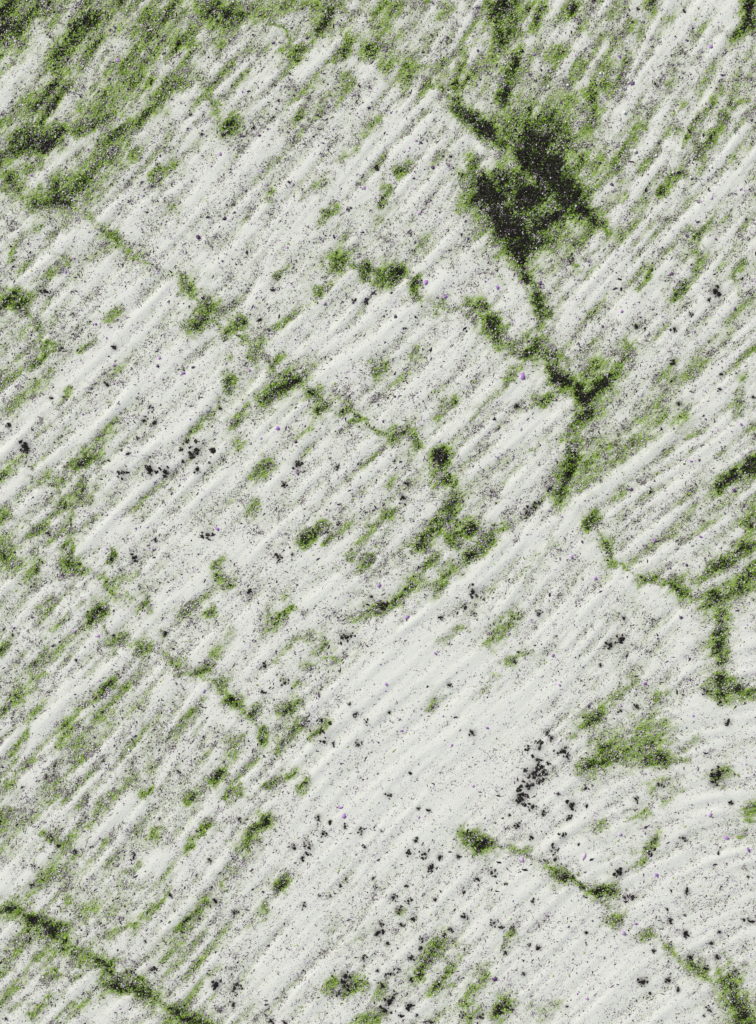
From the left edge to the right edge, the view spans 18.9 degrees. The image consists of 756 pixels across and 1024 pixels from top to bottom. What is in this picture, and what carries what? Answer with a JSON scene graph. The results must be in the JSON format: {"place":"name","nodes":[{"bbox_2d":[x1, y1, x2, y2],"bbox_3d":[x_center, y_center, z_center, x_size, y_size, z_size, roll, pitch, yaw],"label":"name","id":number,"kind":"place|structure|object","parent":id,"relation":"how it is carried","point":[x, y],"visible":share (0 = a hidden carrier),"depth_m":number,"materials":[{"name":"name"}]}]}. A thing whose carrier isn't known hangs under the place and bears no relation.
{"place":"outdoors","nodes":[
{"label":"outdoors","id":0,"kind":"place"},
{"bbox_2d":[0,0,755,1023],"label":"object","id":1,"kind":"structure","parent":0,"point":[498,704],"depth_m":9.00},
{"bbox_2d":[0,0,28,23],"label":"moss patch","id":2,"kind":"object","parent":1,"relation":"on","point":[7,10],"visible":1,"depth_m":9.00,"materials":[{"name":"green plant"}]},
{"bbox_2d":[0,169,32,201],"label":"moss patch","id":3,"kind":"object","parent":1,"relation":"on","point":[18,188],"visible":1,"depth_m":9.00,"materials":[{"name":"green plant"}]},
{"bbox_2d":[0,287,33,313],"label":"moss patch","id":4,"kind":"object","parent":1,"relation":"on","point":[19,296],"visible":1,"depth_m":9.00,"materials":[{"name":"green plant"}]},
{"bbox_2d":[0,535,37,579],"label":"moss patch","id":5,"kind":"object","parent":1,"relation":"on","point":[1,553],"visible":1,"depth_m":9.00,"materials":[{"name":"green plant"}]},
{"bbox_2d":[0,898,43,932],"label":"moss patch","id":6,"kind":"object","parent":1,"relation":"on","point":[24,917],"visible":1,"depth_m":9.00,"materials":[{"name":"green plant"}]},
{"bbox_2d":[0,671,47,717],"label":"moss patch","id":7,"kind":"object","parent":1,"relation":"on","point":[14,700],"visible":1,"depth_m":9.00,"materials":[{"name":"green plant"}]},
{"bbox_2d":[0,0,65,58],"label":"moss patch","id":8,"kind":"object","parent":1,"relation":"on","point":[21,26],"visible":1,"depth_m":9.00,"materials":[{"name":"green plant"}]},
{"bbox_2d":[3,119,67,164],"bbox_3d":[-1.343,-1.453,9.001,0.278,0.011,0.146,-25,90,0],"label":"moss patch","id":9,"kind":"object","parent":1,"relation":"on","point":[42,144],"visible":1,"depth_m":9.00,"materials":[{"name":"green plant"}]},
{"bbox_2d":[28,340,56,368],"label":"moss patch","id":10,"kind":"object","parent":1,"relation":"on","point":[42,358],"visible":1,"depth_m":9.00,"materials":[{"name":"green plant"}]},
{"bbox_2d":[29,913,75,955],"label":"moss patch","id":11,"kind":"object","parent":1,"relation":"on","point":[49,932],"visible":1,"depth_m":9.00,"materials":[{"name":"green plant"}]},
{"bbox_2d":[35,195,74,213],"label":"moss patch","id":12,"kind":"object","parent":1,"relation":"on","point":[60,203],"visible":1,"depth_m":9.00,"materials":[{"name":"green plant"}]},
{"bbox_2d":[0,0,129,171],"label":"moss patch","id":13,"kind":"object","parent":1,"relation":"on","point":[35,106],"visible":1,"depth_m":9.00,"materials":[{"name":"green plant"}]},
{"bbox_2d":[60,556,88,574],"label":"moss patch","id":14,"kind":"object","parent":1,"relation":"on","point":[67,562],"visible":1,"depth_m":9.00,"materials":[{"name":"green plant"}]},
{"bbox_2d":[26,124,129,217],"bbox_3d":[-1.182,-1.329,9.001,0.500,0.014,0.172,-40,90,0],"label":"moss patch","id":15,"kind":"object","parent":1,"relation":"on","point":[86,180],"visible":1,"depth_m":9.00,"materials":[{"name":"green plant"}]},
{"bbox_2d":[67,945,101,968],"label":"moss patch","id":16,"kind":"object","parent":1,"relation":"on","point":[88,959],"visible":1,"depth_m":9.00,"materials":[{"name":"green plant"}]},
{"bbox_2d":[65,448,104,470],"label":"moss patch","id":17,"kind":"object","parent":1,"relation":"on","point":[85,463],"visible":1,"depth_m":9.00,"materials":[{"name":"green plant"}]},
{"bbox_2d":[66,107,123,138],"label":"moss patch","id":18,"kind":"object","parent":1,"relation":"on","point":[77,130],"visible":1,"depth_m":9.00,"materials":[{"name":"green plant"}]},
{"bbox_2d":[84,601,109,627],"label":"moss patch","id":19,"kind":"object","parent":1,"relation":"on","point":[94,614],"visible":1,"depth_m":9.00,"materials":[{"name":"green plant"}]},
{"bbox_2d":[100,972,126,996],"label":"moss patch","id":20,"kind":"object","parent":1,"relation":"on","point":[113,987],"visible":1,"depth_m":9.00,"materials":[{"name":"green plant"}]},
{"bbox_2d":[125,976,164,1008],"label":"moss patch","id":21,"kind":"object","parent":1,"relation":"on","point":[135,989],"visible":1,"depth_m":9.00,"materials":[{"name":"green plant"}]},
{"bbox_2d":[112,74,191,140],"bbox_3d":[-0.910,-1.603,9.000,0.392,0.015,0.098,-41,90,0],"label":"moss patch","id":22,"kind":"object","parent":1,"relation":"on","point":[136,121],"visible":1,"depth_m":9.00,"materials":[{"name":"green plant"}]},
{"bbox_2d":[161,1004,217,1023],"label":"moss patch","id":23,"kind":"object","parent":1,"relation":"on","point":[181,1015],"visible":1,"depth_m":9.00,"materials":[{"name":"green plant"}]},
{"bbox_2d":[178,438,215,463],"bbox_3d":[-0.717,-0.241,8.999,0.150,0.015,0.104,0,90,0],"label":"grit clump","id":24,"kind":"object","parent":1,"relation":"on","point":[212,450],"visible":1,"depth_m":9.00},
{"bbox_2d":[184,821,213,851],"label":"moss patch","id":25,"kind":"object","parent":1,"relation":"on","point":[203,831],"visible":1,"depth_m":9.00,"materials":[{"name":"green plant"}]},
{"bbox_2d":[184,297,224,334],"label":"moss patch","id":26,"kind":"object","parent":1,"relation":"on","point":[201,320],"visible":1,"depth_m":9.00,"materials":[{"name":"green plant"}]},
{"bbox_2d":[219,112,241,135],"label":"moss patch","id":27,"kind":"object","parent":1,"relation":"on","point":[227,122],"visible":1,"depth_m":9.00,"materials":[{"name":"green plant"}]},
{"bbox_2d":[219,0,259,22],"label":"moss patch","id":28,"kind":"object","parent":1,"relation":"on","point":[225,16],"visible":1,"depth_m":9.00,"materials":[{"name":"green plant"}]},
{"bbox_2d":[251,813,276,840],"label":"moss patch","id":29,"kind":"object","parent":1,"relation":"on","point":[265,823],"visible":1,"depth_m":9.00,"materials":[{"name":"green plant"}]},
{"bbox_2d":[254,368,304,408],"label":"moss patch","id":30,"kind":"object","parent":1,"relation":"on","point":[274,385],"visible":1,"depth_m":9.00,"materials":[{"name":"green plant"}]},
{"bbox_2d":[275,695,301,716],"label":"moss patch","id":31,"kind":"object","parent":1,"relation":"on","point":[292,706],"visible":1,"depth_m":9.00,"materials":[{"name":"green plant"}]},
{"bbox_2d":[287,42,308,63],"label":"moss patch","id":32,"kind":"object","parent":1,"relation":"on","point":[299,46],"visible":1,"depth_m":9.00,"materials":[{"name":"green plant"}]},
{"bbox_2d":[298,519,331,550],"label":"moss patch","id":33,"kind":"object","parent":1,"relation":"on","point":[307,537],"visible":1,"depth_m":9.00,"materials":[{"name":"green plant"}]},
{"bbox_2d":[307,0,346,42],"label":"moss patch","id":34,"kind":"object","parent":1,"relation":"on","point":[326,22],"visible":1,"depth_m":9.00,"materials":[{"name":"green plant"}]},
{"bbox_2d":[330,247,350,276],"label":"moss patch","id":35,"kind":"object","parent":1,"relation":"on","point":[339,258],"visible":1,"depth_m":9.00,"materials":[{"name":"green plant"}]},
{"bbox_2d":[336,22,357,59],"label":"moss patch","id":36,"kind":"object","parent":1,"relation":"on","point":[344,46],"visible":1,"depth_m":9.00,"materials":[{"name":"green plant"}]},
{"bbox_2d":[342,980,369,997],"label":"moss patch","id":37,"kind":"object","parent":1,"relation":"on","point":[354,983],"visible":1,"depth_m":9.00,"materials":[{"name":"green plant"}]},
{"bbox_2d":[345,508,396,560],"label":"moss patch","id":38,"kind":"object","parent":1,"relation":"on","point":[390,512],"visible":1,"depth_m":9.00,"materials":[{"name":"green plant"}]},
{"bbox_2d":[0,0,755,1023],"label":"grit","id":39,"kind":"object","parent":1,"relation":"on","point":[350,398],"visible":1,"depth_m":9.00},
{"bbox_2d":[0,0,755,1023],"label":"pale grains","id":40,"kind":"object","parent":1,"relation":"on","point":[368,424],"visible":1,"depth_m":9.00},
{"bbox_2d":[0,0,755,1023],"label":"moss","id":41,"kind":"object","parent":1,"relation":"on","point":[212,88],"visible":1,"depth_m":9.00,"materials":[{"name":"green plant"}]},
{"bbox_2d":[361,0,414,57],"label":"moss patch","id":42,"kind":"object","parent":1,"relation":"on","point":[376,12],"visible":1,"depth_m":9.00,"materials":[{"name":"green plant"}]},
{"bbox_2d":[374,262,407,287],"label":"moss patch","id":43,"kind":"object","parent":1,"relation":"on","point":[390,271],"visible":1,"depth_m":9.00,"materials":[{"name":"green plant"}]},
{"bbox_2d":[388,581,419,610],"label":"moss patch","id":44,"kind":"object","parent":1,"relation":"on","point":[395,600],"visible":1,"depth_m":9.00,"materials":[{"name":"green plant"}]},
{"bbox_2d":[398,58,430,87],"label":"moss patch","id":45,"kind":"object","parent":1,"relation":"on","point":[407,75],"visible":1,"depth_m":9.00,"materials":[{"name":"green plant"}]},
{"bbox_2d":[410,553,439,586],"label":"moss patch","id":46,"kind":"object","parent":1,"relation":"on","point":[425,563],"visible":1,"depth_m":9.00,"materials":[{"name":"green plant"}]},
{"bbox_2d":[414,519,442,552],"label":"moss patch","id":47,"kind":"object","parent":1,"relation":"on","point":[429,528],"visible":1,"depth_m":9.00,"materials":[{"name":"green plant"}]},
{"bbox_2d":[419,936,446,964],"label":"moss patch","id":48,"kind":"object","parent":1,"relation":"on","point":[439,946],"visible":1,"depth_m":9.00,"materials":[{"name":"green plant"}]},
{"bbox_2d":[429,444,451,474],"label":"moss patch","id":49,"kind":"object","parent":1,"relation":"on","point":[442,461],"visible":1,"depth_m":9.00,"materials":[{"name":"green plant"}]},
{"bbox_2d":[427,963,454,995],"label":"moss patch","id":50,"kind":"object","parent":1,"relation":"on","point":[447,971],"visible":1,"depth_m":9.00,"materials":[{"name":"green plant"}]},
{"bbox_2d":[430,473,458,488],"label":"moss patch","id":51,"kind":"object","parent":1,"relation":"on","point":[449,480],"visible":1,"depth_m":9.00,"materials":[{"name":"green plant"}]},
{"bbox_2d":[432,561,459,593],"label":"moss patch","id":52,"kind":"object","parent":1,"relation":"on","point":[446,572],"visible":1,"depth_m":9.00,"materials":[{"name":"green plant"}]},
{"bbox_2d":[433,495,463,525],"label":"moss patch","id":53,"kind":"object","parent":1,"relation":"on","point":[447,513],"visible":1,"depth_m":9.00,"materials":[{"name":"green plant"}]},
{"bbox_2d":[444,516,481,549],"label":"moss patch","id":54,"kind":"object","parent":1,"relation":"on","point":[464,530],"visible":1,"depth_m":9.00,"materials":[{"name":"green plant"}]},
{"bbox_2d":[448,94,482,129],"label":"moss patch","id":55,"kind":"object","parent":1,"relation":"on","point":[468,112],"visible":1,"depth_m":9.00,"materials":[{"name":"green plant"}]},
{"bbox_2d":[458,970,490,1011],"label":"moss patch","id":56,"kind":"object","parent":1,"relation":"on","point":[473,987],"visible":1,"depth_m":9.00,"materials":[{"name":"green plant"}]},
{"bbox_2d":[465,154,484,183],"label":"moss patch","id":57,"kind":"object","parent":1,"relation":"on","point":[474,175],"visible":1,"depth_m":9.00,"materials":[{"name":"green plant"}]},
{"bbox_2d":[456,829,494,855],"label":"moss patch","id":58,"kind":"object","parent":1,"relation":"on","point":[478,841],"visible":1,"depth_m":9.00,"materials":[{"name":"green plant"}]},
{"bbox_2d":[462,533,496,564],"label":"moss patch","id":59,"kind":"object","parent":1,"relation":"on","point":[474,552],"visible":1,"depth_m":9.00,"materials":[{"name":"green plant"}]},
{"bbox_2d":[469,113,509,150],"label":"moss patch","id":60,"kind":"object","parent":1,"relation":"on","point":[478,129],"visible":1,"depth_m":9.00,"materials":[{"name":"green plant"}]},
{"bbox_2d":[481,312,503,350],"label":"moss patch","id":61,"kind":"object","parent":1,"relation":"on","point":[493,328],"visible":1,"depth_m":9.00,"materials":[{"name":"green plant"}]},
{"bbox_2d":[484,210,501,229],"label":"moss patch","id":62,"kind":"object","parent":1,"relation":"on","point":[489,213],"visible":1,"depth_m":9.00,"materials":[{"name":"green plant"}]},
{"bbox_2d":[482,0,509,55],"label":"moss patch","id":63,"kind":"object","parent":1,"relation":"on","point":[495,13],"visible":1,"depth_m":9.00,"materials":[{"name":"green plant"}]},
{"bbox_2d":[457,171,545,270],"bbox_3d":[0.485,-1.141,9.000,0.201,0.013,0.508,-40,90,0],"label":"moss patch","id":64,"kind":"object","parent":1,"relation":"on","point":[517,246],"visible":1,"depth_m":9.00,"materials":[{"name":"green plant"}]},
{"bbox_2d":[490,997,512,1020],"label":"moss patch","id":65,"kind":"object","parent":1,"relation":"on","point":[504,1009],"visible":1,"depth_m":9.00,"materials":[{"name":"green plant"}]},
{"bbox_2d":[495,0,527,45],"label":"moss patch","id":66,"kind":"object","parent":1,"relation":"on","point":[512,30],"visible":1,"depth_m":9.00,"materials":[{"name":"green plant"}]},
{"bbox_2d":[492,44,531,107],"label":"moss patch","id":67,"kind":"object","parent":1,"relation":"on","point":[508,77],"visible":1,"depth_m":9.00,"materials":[{"name":"green plant"}]},
{"bbox_2d":[485,155,570,254],"bbox_3d":[0.593,-1.212,9.000,0.148,0.014,0.475,-35,90,0],"label":"moss patch","id":68,"kind":"object","parent":1,"relation":"on","point":[528,189],"visible":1,"depth_m":9.00,"materials":[{"name":"green plant"}]},
{"bbox_2d":[509,332,548,364],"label":"moss patch","id":69,"kind":"object","parent":1,"relation":"on","point":[537,342],"visible":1,"depth_m":9.00,"materials":[{"name":"green plant"}]},
{"bbox_2d":[523,765,548,783],"bbox_3d":[0.625,1.041,8.996,0.104,0.013,0.076,0,90,0],"label":"grit clump","id":70,"kind":"object","parent":1,"relation":"on","point":[535,771],"visible":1,"depth_m":9.00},
{"bbox_2d":[528,0,549,32],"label":"moss patch","id":71,"kind":"object","parent":1,"relation":"on","point":[537,17],"visible":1,"depth_m":9.00,"materials":[{"name":"green plant"}]},
{"bbox_2d":[531,289,552,318],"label":"moss patch","id":72,"kind":"object","parent":1,"relation":"on","point":[546,307],"visible":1,"depth_m":9.00,"materials":[{"name":"green plant"}]},
{"bbox_2d":[531,391,553,407],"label":"moss patch","id":73,"kind":"object","parent":1,"relation":"on","point":[542,402],"visible":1,"depth_m":9.00,"materials":[{"name":"green plant"}]},
{"bbox_2d":[531,280,561,370],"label":"moss patch","id":74,"kind":"object","parent":1,"relation":"on","point":[548,349],"visible":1,"depth_m":9.00,"materials":[{"name":"green plant"}]},
{"bbox_2d":[502,127,594,233],"bbox_3d":[0.694,-1.326,8.999,0.242,0.014,0.463,-35,90,0],"label":"moss patch","id":75,"kind":"object","parent":1,"relation":"on","point":[533,162],"visible":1,"depth_m":9.00,"materials":[{"name":"green plant"}]},
{"bbox_2d":[490,96,606,182],"bbox_3d":[0.698,-1.500,8.999,0.520,0.011,0.205,27,90,0],"label":"moss patch","id":76,"kind":"object","parent":1,"relation":"on","point":[543,114],"visible":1,"depth_m":9.00,"materials":[{"name":"green plant"}]},
{"bbox_2d":[542,44,569,70],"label":"moss patch","id":77,"kind":"object","parent":1,"relation":"on","point":[554,57],"visible":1,"depth_m":9.00,"materials":[{"name":"green plant"}]},
{"bbox_2d":[545,862,571,882],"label":"moss patch","id":78,"kind":"object","parent":1,"relation":"on","point":[554,870],"visible":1,"depth_m":9.00,"materials":[{"name":"green plant"}]},
{"bbox_2d":[544,364,575,390],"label":"moss patch","id":79,"kind":"object","parent":1,"relation":"on","point":[556,376],"visible":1,"depth_m":9.00,"materials":[{"name":"green plant"}]},
{"bbox_2d":[549,487,573,513],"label":"moss patch","id":80,"kind":"object","parent":1,"relation":"on","point":[554,496],"visible":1,"depth_m":9.00,"materials":[{"name":"green plant"}]},
{"bbox_2d":[556,446,583,484],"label":"moss patch","id":81,"kind":"object","parent":1,"relation":"on","point":[569,463],"visible":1,"depth_m":9.00,"materials":[{"name":"green plant"}]},
{"bbox_2d":[561,377,587,399],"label":"moss patch","id":82,"kind":"object","parent":1,"relation":"on","point":[573,387],"visible":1,"depth_m":9.00,"materials":[{"name":"green plant"}]},
{"bbox_2d":[565,0,583,19],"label":"moss patch","id":83,"kind":"object","parent":1,"relation":"on","point":[567,8],"visible":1,"depth_m":9.00,"materials":[{"name":"green plant"}]},
{"bbox_2d":[564,401,596,448],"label":"moss patch","id":84,"kind":"object","parent":1,"relation":"on","point":[585,416],"visible":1,"depth_m":9.00,"materials":[{"name":"green plant"}]},
{"bbox_2d":[580,507,601,532],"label":"moss patch","id":85,"kind":"object","parent":1,"relation":"on","point":[594,517],"visible":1,"depth_m":9.00,"materials":[{"name":"green plant"}]},
{"bbox_2d":[576,705,608,729],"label":"moss patch","id":86,"kind":"object","parent":1,"relation":"on","point":[589,719],"visible":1,"depth_m":9.00,"materials":[{"name":"green plant"}]},
{"bbox_2d":[576,205,611,237],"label":"moss patch","id":87,"kind":"object","parent":1,"relation":"on","point":[589,216],"visible":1,"depth_m":9.00,"materials":[{"name":"green plant"}]},
{"bbox_2d":[575,373,615,406],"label":"moss patch","id":88,"kind":"object","parent":1,"relation":"on","point":[595,388],"visible":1,"depth_m":9.00,"materials":[{"name":"green plant"}]},
{"bbox_2d":[585,883,616,899],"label":"moss patch","id":89,"kind":"object","parent":1,"relation":"on","point":[600,892],"visible":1,"depth_m":9.00,"materials":[{"name":"green plant"}]},
{"bbox_2d":[602,339,637,380],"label":"moss patch","id":90,"kind":"object","parent":1,"relation":"on","point":[609,375],"visible":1,"depth_m":9.00,"materials":[{"name":"green plant"}]},
{"bbox_2d":[577,747,672,773],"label":"moss patch","id":91,"kind":"object","parent":1,"relation":"on","point":[593,760],"visible":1,"depth_m":9.00,"materials":[{"name":"green plant"}]},
{"bbox_2d":[605,119,646,172],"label":"moss patch","id":92,"kind":"object","parent":1,"relation":"on","point":[616,158],"visible":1,"depth_m":9.00,"materials":[{"name":"green plant"}]},
{"bbox_2d":[591,711,670,758],"bbox_3d":[1.006,0.906,8.999,0.346,0.010,0.146,-21,90,0],"label":"moss patch","id":93,"kind":"object","parent":1,"relation":"on","point":[610,746],"visible":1,"depth_m":9.00,"materials":[{"name":"green plant"}]},
{"bbox_2d":[655,168,687,196],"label":"moss patch","id":94,"kind":"object","parent":1,"relation":"on","point":[664,187],"visible":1,"depth_m":9.00,"materials":[{"name":"green plant"}]},
{"bbox_2d":[664,575,691,600],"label":"moss patch","id":95,"kind":"object","parent":1,"relation":"on","point":[679,585],"visible":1,"depth_m":9.00,"materials":[{"name":"green plant"}]},
{"bbox_2d":[694,109,728,159],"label":"moss patch","id":96,"kind":"object","parent":1,"relation":"on","point":[710,138],"visible":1,"depth_m":9.00,"materials":[{"name":"green plant"}]},
{"bbox_2d":[708,626,729,665],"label":"moss patch","id":97,"kind":"object","parent":1,"relation":"on","point":[718,647],"visible":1,"depth_m":9.00,"materials":[{"name":"green plant"}]},
{"bbox_2d":[697,586,740,610],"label":"moss patch","id":98,"kind":"object","parent":1,"relation":"on","point":[718,598],"visible":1,"depth_m":9.00,"materials":[{"name":"green plant"}]},
{"bbox_2d":[708,670,736,706],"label":"moss patch","id":99,"kind":"object","parent":1,"relation":"on","point":[717,691],"visible":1,"depth_m":9.00,"materials":[{"name":"green plant"}]},
{"bbox_2d":[714,468,742,493],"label":"moss patch","id":100,"kind":"object","parent":1,"relation":"on","point":[728,481],"visible":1,"depth_m":9.00,"materials":[{"name":"green plant"}]},
{"bbox_2d":[716,968,746,999],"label":"moss patch","id":101,"kind":"object","parent":1,"relation":"on","point":[732,987],"visible":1,"depth_m":9.00,"materials":[{"name":"green plant"}]},
{"bbox_2d":[714,541,755,570],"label":"moss patch","id":102,"kind":"object","parent":1,"relation":"on","point":[737,551],"visible":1,"depth_m":9.00,"materials":[{"name":"green plant"}]},
{"bbox_2d":[721,993,755,1023],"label":"moss patch","id":103,"kind":"object","parent":1,"relation":"on","point":[738,1012],"visible":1,"depth_m":9.00,"materials":[{"name":"green plant"}]},
{"bbox_2d":[729,22,749,43],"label":"moss patch","id":104,"kind":"object","parent":1,"relation":"on","point":[740,33],"visible":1,"depth_m":9.00,"materials":[{"name":"green plant"}]},
{"bbox_2d":[726,560,755,594],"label":"moss patch","id":105,"kind":"object","parent":1,"relation":"on","point":[745,576],"visible":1,"depth_m":9.00,"materials":[{"name":"green plant"}]},
{"bbox_2d":[740,0,755,36],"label":"moss patch","id":106,"kind":"object","parent":1,"relation":"on","point":[748,5],"visible":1,"depth_m":9.00,"materials":[{"name":"green plant"}]},
{"bbox_2d":[740,455,755,475],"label":"moss patch","id":107,"kind":"object","parent":1,"relation":"on","point":[748,462],"visible":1,"depth_m":9.00,"materials":[{"name":"green plant"}]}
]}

